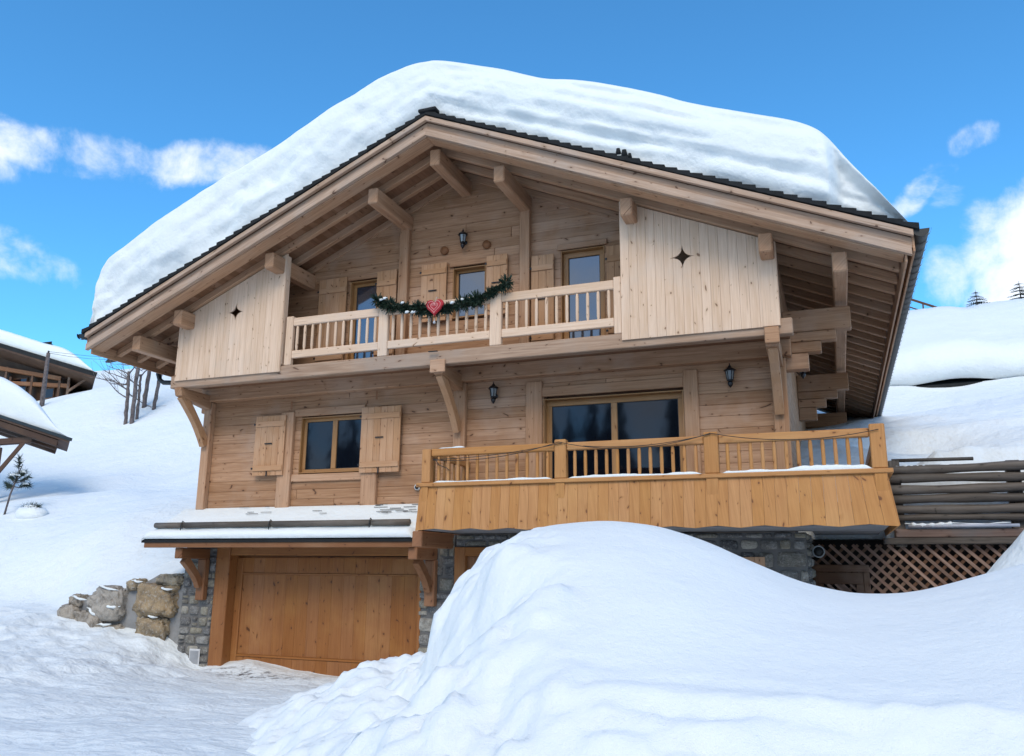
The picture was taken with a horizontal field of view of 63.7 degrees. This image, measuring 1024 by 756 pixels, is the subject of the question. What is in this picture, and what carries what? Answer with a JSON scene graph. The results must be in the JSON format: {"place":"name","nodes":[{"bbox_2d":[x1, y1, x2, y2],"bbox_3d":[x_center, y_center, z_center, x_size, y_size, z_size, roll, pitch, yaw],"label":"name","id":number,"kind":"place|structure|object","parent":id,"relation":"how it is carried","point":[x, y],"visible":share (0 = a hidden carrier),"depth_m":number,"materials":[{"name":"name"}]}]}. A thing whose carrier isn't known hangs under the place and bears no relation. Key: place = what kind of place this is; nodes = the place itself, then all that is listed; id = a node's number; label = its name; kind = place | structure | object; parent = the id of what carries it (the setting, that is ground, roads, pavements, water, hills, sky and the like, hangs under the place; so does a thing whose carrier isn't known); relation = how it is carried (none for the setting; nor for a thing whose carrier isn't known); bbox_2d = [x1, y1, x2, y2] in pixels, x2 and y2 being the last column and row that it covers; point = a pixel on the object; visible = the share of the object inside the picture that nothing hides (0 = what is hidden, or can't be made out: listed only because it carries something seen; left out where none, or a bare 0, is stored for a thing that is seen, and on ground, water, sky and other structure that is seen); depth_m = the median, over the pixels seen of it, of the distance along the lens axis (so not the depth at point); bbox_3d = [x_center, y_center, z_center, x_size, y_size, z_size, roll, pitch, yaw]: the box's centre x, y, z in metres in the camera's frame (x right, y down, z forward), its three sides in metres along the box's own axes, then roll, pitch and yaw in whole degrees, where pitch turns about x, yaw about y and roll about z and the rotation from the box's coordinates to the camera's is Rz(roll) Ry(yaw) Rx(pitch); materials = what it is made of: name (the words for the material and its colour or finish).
{"place":"outdoors","nodes":[
{"label":"outdoors","id":0,"kind":"place"},
{"bbox_2d":[0,368,1023,755],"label":"snowy ground","id":1,"kind":"structure","parent":0,"point":[108,490],"depth_m":18.37,"materials":[{"name":"white snow"}]},
{"bbox_2d":[3,454,33,514],"bbox_3d":[-16.018,3.533,26.509,1.664,2.304,0.754,-5,-14,21],"label":"pine sapling","id":2,"kind":"object","parent":1,"relation":"on","point":[19,474],"visible":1,"depth_m":26.52,"materials":[{"name":"green plant"}]},
{"bbox_2d":[22,502,41,509],"bbox_3d":[-15.198,4.254,26.048,1.176,0.794,0.530,-9,-16,35],"label":"pine sapling","id":3,"kind":"object","parent":1,"relation":"on","point":[32,505],"visible":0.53,"depth_m":25.91,"materials":[{"name":"green plant"}]},
{"bbox_2d":[15,504,48,518],"bbox_3d":[-15.202,4.307,26.011,1.232,0.628,0.700,-5,-14,21],"label":"snow lump","id":4,"kind":"object","parent":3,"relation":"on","point":[26,513],"visible":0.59,"depth_m":25.73,"materials":[{"name":"white snow"}]},
{"bbox_2d":[0,415,71,472],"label":"open shed","id":5,"kind":"structure","parent":1,"relation":"on","point":[16,432],"depth_m":31.37,"materials":[{"name":"brown wood"}]},
{"bbox_2d":[0,377,65,435],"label":"roof snow","id":6,"kind":"structure","parent":5,"relation":"on","point":[18,403],"depth_m":31.37,"materials":[{"name":"white snow"}]},
{"bbox_2d":[0,341,96,400],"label":"hill chalet","id":7,"kind":"object","parent":1,"relation":"on","point":[23,369],"visible":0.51,"depth_m":66.23,"materials":[{"name":"brown wood"}]},
{"bbox_2d":[13,377,27,390],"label":"window","id":8,"kind":"structure","parent":7,"relation":"in","point":[25,379],"depth_m":67.66,"materials":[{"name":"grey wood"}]},
{"bbox_2d":[0,329,94,371],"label":"roof snow","id":9,"kind":"structure","parent":7,"relation":"on","point":[23,343],"depth_m":64.95,"materials":[{"name":"white snow"}]},
{"bbox_2d":[40,388,54,399],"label":"window","id":10,"kind":"structure","parent":7,"relation":"in","point":[49,391],"depth_m":66.26,"materials":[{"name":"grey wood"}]},
{"bbox_2d":[39,351,106,406],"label":"utility pole","id":11,"kind":"object","parent":1,"relation":"on","point":[43,388],"visible":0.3,"depth_m":56.92,"materials":[{"name":"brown wood"}]},
{"bbox_2d":[57,573,184,644],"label":"boulder wall","id":12,"kind":"structure","parent":1,"relation":"on","point":[146,607],"depth_m":17.20,"materials":[{"name":"grey stone"}]},
{"bbox_2d":[90,358,156,424],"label":"bare tree","id":13,"kind":"object","parent":1,"relation":"on","point":[128,394],"visible":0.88,"depth_m":45.92,"materials":[{"name":"brown plant"}]},
{"bbox_2d":[103,361,144,423],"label":"bare tree","id":14,"kind":"object","parent":1,"relation":"on","point":[133,405],"visible":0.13,"depth_m":45.52,"materials":[{"name":"brown plant"}]},
{"bbox_2d":[116,366,146,419],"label":"bare tree","id":15,"kind":"object","parent":1,"relation":"on","point":[138,400],"visible":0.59,"depth_m":46.18,"materials":[{"name":"brown plant"}]},
{"bbox_2d":[142,370,150,407],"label":"bare tree","id":16,"kind":"object","parent":1,"relation":"on","point":[146,390],"visible":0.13,"depth_m":47.98,"materials":[{"name":"brown plant"}]},
{"bbox_2d":[152,374,161,409],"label":"bare tree","id":17,"kind":"object","parent":1,"relation":"on","point":[155,399],"visible":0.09,"depth_m":47.59,"materials":[{"name":"brown plant"}]},
{"bbox_2d":[77,106,930,675],"bbox_3d":[1.198,1.830,21.058,16.064,10.520,15.680,-5,-14,21],"label":"chalet","id":18,"kind":"object","parent":1,"relation":"on","point":[641,306],"visible":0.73,"depth_m":15.32,"materials":[{"name":"brown wood"}]},
{"bbox_2d":[141,504,417,539],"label":"canopy snow","id":19,"kind":"structure","parent":18,"relation":"on","point":[339,512],"depth_m":15.71,"materials":[{"name":"white snow"}]},
{"bbox_2d":[207,547,420,675],"bbox_3d":[-3.766,4.467,15.846,4.660,2.400,0.400,-5,-14,21],"label":"garage door","id":20,"kind":"structure","parent":18,"relation":"in","point":[295,608],"depth_m":15.92,"materials":[{"name":"brown wood"}]},
{"bbox_2d":[298,414,361,473],"bbox_3d":[-3.600,1.338,16.626,1.516,1.146,0.152,-5,-14,21],"label":"window","id":21,"kind":"structure","parent":18,"relation":"in","point":[328,444],"depth_m":16.69,"materials":[{"name":"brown wood"}]},
{"bbox_2d":[347,279,376,359],"bbox_3d":[-3.046,-1.085,16.983,0.656,1.896,0.172,-5,-14,21],"label":"balcony door","id":22,"kind":"structure","parent":18,"relation":"in","point":[360,292],"depth_m":17.12,"materials":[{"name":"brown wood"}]},
{"bbox_2d":[369,273,513,318],"bbox_3d":[-1.327,-1.437,15.091,2.886,0.690,0.390,-5,-14,21],"label":"garland","id":23,"kind":"object","parent":18,"relation":"attached to","point":[418,308],"visible":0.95,"depth_m":14.94},
{"bbox_2d":[426,297,443,323],"bbox_3d":[-1.390,-1.236,15.010,0.358,0.534,0.156,-5,-14,21],"label":"heart ornament","id":24,"kind":"object","parent":23,"relation":"hanging from","point":[436,306],"visible":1,"depth_m":14.95,"materials":[{"name":"red fabric"}]},
{"bbox_2d":[438,446,464,448],"bbox_3d":[-0.990,1.155,13.730,0.530,0.029,0.072,-5,-14,21],"label":"snow strip","id":25,"kind":"object","parent":18,"relation":"on","point":[453,447],"visible":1,"depth_m":13.69,"materials":[{"name":"white snow"}]},
{"bbox_2d":[458,230,467,248],"bbox_3d":[-0.967,-2.758,16.340,0.210,0.425,0.228,-5,-14,21],"label":"wall lantern","id":26,"kind":"object","parent":18,"relation":"attached to","point":[462,234],"depth_m":16.27,"materials":[{"name":"black metal"}]},
{"bbox_2d":[452,265,485,320],"bbox_3d":[-0.816,-1.679,16.241,0.706,1.036,0.192,-5,-14,21],"label":"window","id":27,"kind":"structure","parent":18,"relation":"in","point":[466,280],"depth_m":16.33,"materials":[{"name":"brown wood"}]},
{"bbox_2d":[454,547,485,583],"bbox_3d":[-0.428,4.216,14.421,1.270,2.460,0.150,-5,-14,21],"label":"side door","id":28,"kind":"structure","parent":18,"relation":"in","point":[464,560],"depth_m":14.75,"materials":[{"name":"brown wood"}]},
{"bbox_2d":[432,477,550,482],"bbox_3d":[-0.319,1.650,13.344,2.120,0.044,0.175,-5,-14,21],"label":"snow strip","id":29,"kind":"object","parent":18,"relation":"on","point":[522,478],"visible":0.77,"depth_m":13.18,"materials":[{"name":"white snow"}]},
{"bbox_2d":[488,382,497,403],"bbox_3d":[-0.340,0.279,15.379,0.210,0.425,0.228,-5,-14,21],"label":"wall lantern","id":30,"kind":"object","parent":18,"relation":"attached to","point":[493,387],"depth_m":15.32,"materials":[{"name":"black metal"}]},
{"bbox_2d":[90,60,907,323],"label":"roof snow","id":31,"kind":"structure","parent":18,"relation":"on","point":[787,156],"depth_m":14.57,"materials":[{"name":"white snow"}]},
{"bbox_2d":[561,246,605,338],"bbox_3d":[1.339,-1.463,15.318,0.846,1.956,0.172,-5,-14,21],"label":"balcony door","id":32,"kind":"structure","parent":18,"relation":"in","point":[584,265],"depth_m":15.43,"materials":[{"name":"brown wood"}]},
{"bbox_2d":[543,390,684,478],"bbox_3d":[1.787,1.299,14.509,2.546,2.016,0.202,-5,-14,21],"label":"sliding door","id":33,"kind":"structure","parent":18,"relation":"in","point":[660,414],"depth_m":14.63,"materials":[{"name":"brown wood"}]},
{"bbox_2d":[570,472,700,477],"bbox_3d":[1.857,1.474,12.515,2.090,0.051,0.175,-5,-14,21],"label":"snow strip","id":34,"kind":"object","parent":18,"relation":"on","point":[621,475],"visible":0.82,"depth_m":12.46,"materials":[{"name":"white snow"}]},
{"bbox_2d":[433,429,878,470],"bbox_3d":[1.865,1.096,12.515,6.821,0.410,0.043,-5,-14,21],"label":"light string","id":35,"kind":"object","parent":18,"relation":"attached to","point":[436,460],"visible":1,"depth_m":12.58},
{"bbox_2d":[723,363,735,387],"bbox_3d":[3.667,-0.041,13.851,0.210,0.425,0.228,-5,-14,21],"label":"wall lantern","id":36,"kind":"object","parent":18,"relation":"attached to","point":[729,370],"depth_m":13.79,"materials":[{"name":"black metal"}]},
{"bbox_2d":[724,464,870,472],"bbox_3d":[4.019,1.284,11.695,2.050,0.085,0.175,-5,-14,21],"label":"snow strip","id":37,"kind":"object","parent":18,"relation":"on","point":[821,467],"visible":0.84,"depth_m":11.53,"materials":[{"name":"white snow"}]},
{"bbox_2d":[796,372,805,378],"bbox_3d":[5.074,-0.192,14.437,0.242,0.425,0.182,-5,-14,21],"label":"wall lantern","id":38,"kind":"object","parent":18,"relation":"attached to","point":[802,374],"depth_m":14.38,"materials":[{"name":"black metal"}]},
{"bbox_2d":[237,521,1023,755],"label":"snow bank","id":39,"kind":"structure","parent":1,"relation":"on","point":[604,638],"depth_m":5.22,"materials":[{"name":"white snow"}]},
{"bbox_2d":[812,539,1011,593],"bbox_3d":[8.104,3.488,13.241,6.457,1.785,0.350,-5,-14,21],"label":"lattice screen","id":40,"kind":"object","parent":1,"relation":"on","point":[872,566],"visible":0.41,"depth_m":13.93,"materials":[{"name":"brown wood"}]},
{"bbox_2d":[883,457,1023,546],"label":"log fence","id":41,"kind":"object","parent":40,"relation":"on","point":[1012,476],"visible":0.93,"depth_m":13.60,"materials":[{"name":"wood"}]},
{"bbox_2d":[916,378,991,387],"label":"building","id":42,"kind":"structure","parent":1,"relation":"on","point":[955,382],"depth_m":28.24,"materials":[{"name":"brown wood"}]},
{"bbox_2d":[889,299,1023,385],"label":"roof snow","id":43,"kind":"structure","parent":42,"relation":"on","point":[984,340],"depth_m":28.57,"materials":[{"name":"white snow"}]},
{"bbox_2d":[909,299,936,309],"bbox_3d":[17.913,-2.995,37.622,3.333,3.237,0.080,-5,-14,21],"label":"hill railing","id":44,"kind":"object","parent":43,"relation":"on","point":[923,303],"visible":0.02,"depth_m":37.38,"materials":[{"name":"brown wood"}]},
{"bbox_2d":[966,290,989,306],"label":"fir tree","id":45,"kind":"object","parent":1,"relation":"on","point":[977,299],"visible":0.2,"depth_m":54.94,"materials":[{"name":"green plant"}]},
{"bbox_2d":[1007,281,1023,299],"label":"fir tree","id":46,"kind":"object","parent":1,"relation":"on","point":[1020,291],"visible":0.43,"depth_m":54.03,"materials":[{"name":"green plant"}]},
{"bbox_2d":[0,0,1023,370],"label":"sky","id":47,"kind":"structure","parent":0,"point":[115,115],"materials":[{"name":"blue"}]},
{"bbox_2d":[903,464,1010,526],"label":"snow","id":48,"kind":"structure","parent":0,"point":[931,524],"depth_m":13.60,"materials":[{"name":"white snow"}]}
]}

